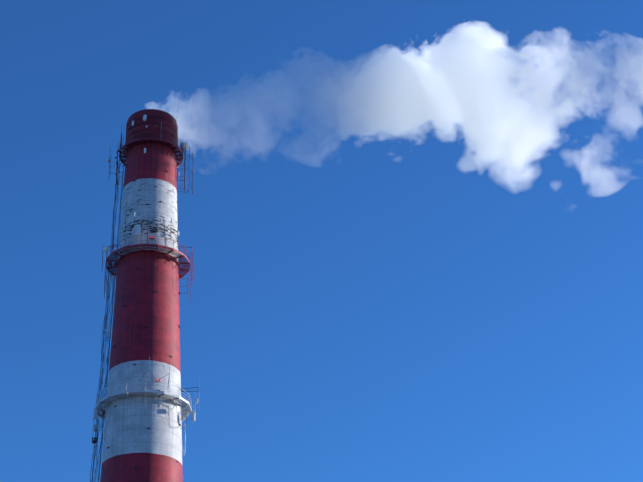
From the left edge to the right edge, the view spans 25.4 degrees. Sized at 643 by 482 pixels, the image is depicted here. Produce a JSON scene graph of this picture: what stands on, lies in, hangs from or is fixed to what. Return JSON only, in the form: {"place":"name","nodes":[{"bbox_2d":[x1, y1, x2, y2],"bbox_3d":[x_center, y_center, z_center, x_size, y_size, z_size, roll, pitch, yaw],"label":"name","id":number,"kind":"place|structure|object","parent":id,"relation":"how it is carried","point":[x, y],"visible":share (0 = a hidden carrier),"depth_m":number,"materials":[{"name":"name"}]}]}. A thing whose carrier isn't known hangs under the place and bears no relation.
{"place":"outdoors","nodes":[
{"label":"outdoors","id":0,"kind":"place"},
{"bbox_2d":[0,0,642,481],"label":"sky","id":1,"kind":"structure","parent":0,"point":[413,229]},
{"label":"ground","id":2,"kind":"structure","parent":0,"visible":0},
{"bbox_2d":[100,109,182,481],"bbox_3d":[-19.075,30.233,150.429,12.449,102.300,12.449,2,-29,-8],"label":"chimney shaft","id":3,"kind":"object","parent":2,"relation":"on","point":[148,176],"visible":0.81,"depth_m":158.39,"materials":[{"name":"paint"}]},
{"bbox_2d":[90,160,125,481],"bbox_3d":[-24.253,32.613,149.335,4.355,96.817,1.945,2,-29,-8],"label":"cable bundle","id":4,"kind":"object","parent":3,"relation":"attached to","point":[105,325],"visible":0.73,"depth_m":161.00,"materials":[{"name":"rubber"}]},
{"bbox_2d":[91,147,124,481],"bbox_3d":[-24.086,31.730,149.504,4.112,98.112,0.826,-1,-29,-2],"label":"ladder with cage","id":5,"kind":"object","parent":3,"relation":"attached to","point":[101,371],"visible":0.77,"depth_m":161.81,"materials":[{"name":"grey metal"}]},
{"bbox_2d":[100,116,182,480],"bbox_3d":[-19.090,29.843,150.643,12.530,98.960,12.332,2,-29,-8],"label":"steel hoops","id":6,"kind":"object","parent":3,"relation":"attached to","point":[146,303],"visible":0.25,"depth_m":158.97,"materials":[{"name":"red metal"}]},
{"bbox_2d":[96,381,191,421],"bbox_3d":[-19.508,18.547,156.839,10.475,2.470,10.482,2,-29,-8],"label":"gallery","id":7,"kind":"object","parent":3,"relation":"attached to","point":[113,396],"visible":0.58,"depth_m":153.78,"materials":[{"name":"metal"}]},
{"bbox_2d":[92,357,199,454],"bbox_3d":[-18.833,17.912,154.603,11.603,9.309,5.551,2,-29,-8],"label":"antennas","id":8,"kind":"object","parent":3,"relation":"attached to","point":[95,428],"visible":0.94,"depth_m":154.79,"materials":[{"name":"grey metal"}]},
{"bbox_2d":[106,236,189,278],"bbox_3d":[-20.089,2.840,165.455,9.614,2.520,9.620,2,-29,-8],"label":"gallery","id":9,"kind":"object","parent":3,"relation":"attached to","point":[166,248],"visible":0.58,"depth_m":162.86,"materials":[{"name":"metal"}]},
{"bbox_2d":[102,202,194,297],"bbox_3d":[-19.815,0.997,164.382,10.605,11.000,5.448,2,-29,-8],"label":"antennas","id":10,"kind":"object","parent":3,"relation":"attached to","point":[136,229],"visible":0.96,"depth_m":163.57,"materials":[{"name":"grey metal"}]},
{"bbox_2d":[106,104,192,193],"bbox_3d":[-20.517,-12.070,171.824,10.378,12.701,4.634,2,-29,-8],"label":"antenna array","id":11,"kind":"object","parent":3,"relation":"attached to","point":[185,146],"visible":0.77,"depth_m":171.35,"materials":[{"name":"grey metal"}]},
{"bbox_2d":[119,129,182,167],"bbox_3d":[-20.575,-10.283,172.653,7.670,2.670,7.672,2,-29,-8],"label":"gallery platform","id":12,"kind":"structure","parent":3,"relation":"attached to","point":[140,142],"depth_m":170.38,"materials":[{"name":"red metal"}]}
]}

